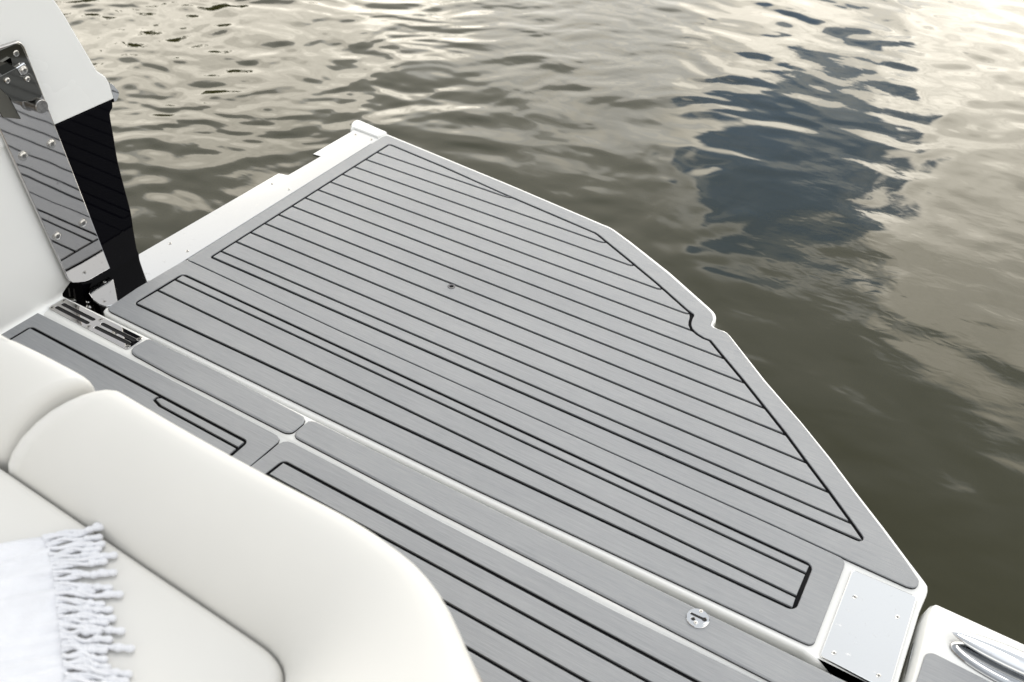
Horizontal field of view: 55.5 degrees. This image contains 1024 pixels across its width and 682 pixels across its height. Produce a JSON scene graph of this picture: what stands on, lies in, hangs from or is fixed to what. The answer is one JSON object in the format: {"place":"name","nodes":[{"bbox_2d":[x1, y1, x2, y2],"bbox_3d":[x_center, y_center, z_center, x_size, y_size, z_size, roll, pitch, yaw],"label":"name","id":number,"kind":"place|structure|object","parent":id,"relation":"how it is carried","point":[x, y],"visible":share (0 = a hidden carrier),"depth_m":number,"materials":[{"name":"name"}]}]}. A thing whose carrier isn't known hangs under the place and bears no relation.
{"place":"outdoors","nodes":[
{"label":"outdoors","id":0,"kind":"place"},
{"bbox_2d":[54,0,1023,643],"bbox_3d":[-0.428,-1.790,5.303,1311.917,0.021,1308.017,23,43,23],"label":"water","id":1,"kind":"structure","parent":0,"point":[816,206],"depth_m":4.12,"materials":[{"name":"grey liquid"}]},
{"bbox_2d":[0,0,1023,681],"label":"motor boat","id":2,"kind":"object","parent":1,"relation":"on","point":[522,602],"visible":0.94,"depth_m":2.05,"materials":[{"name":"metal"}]},
{"bbox_2d":[0,335,94,473],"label":"back cushion","id":3,"kind":"object","parent":2,"relation":"on","point":[35,387],"visible":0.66,"depth_m":1.32,"materials":[{"name":"white leather"}]},
{"bbox_2d":[0,469,284,681],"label":"seat cushion","id":4,"kind":"object","parent":2,"relation":"on","point":[172,634],"visible":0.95,"depth_m":1.16,"materials":[{"name":"white leather"}]},
{"bbox_2d":[0,522,134,681],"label":"towel","id":5,"kind":"object","parent":4,"relation":"on","point":[38,640],"visible":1,"depth_m":1.16,"materials":[{"name":"white fabric"}]},
{"bbox_2d":[8,390,481,681],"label":"back cushion","id":6,"kind":"object","parent":2,"relation":"on","point":[298,586],"visible":0.91,"depth_m":1.15,"materials":[{"name":"white leather"}]},
{"bbox_2d":[89,120,926,681],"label":"folding platform","id":7,"kind":"structure","parent":2,"relation":"attached to","point":[599,392],"depth_m":2.29,"materials":[{"name":"rubber"}]}
]}

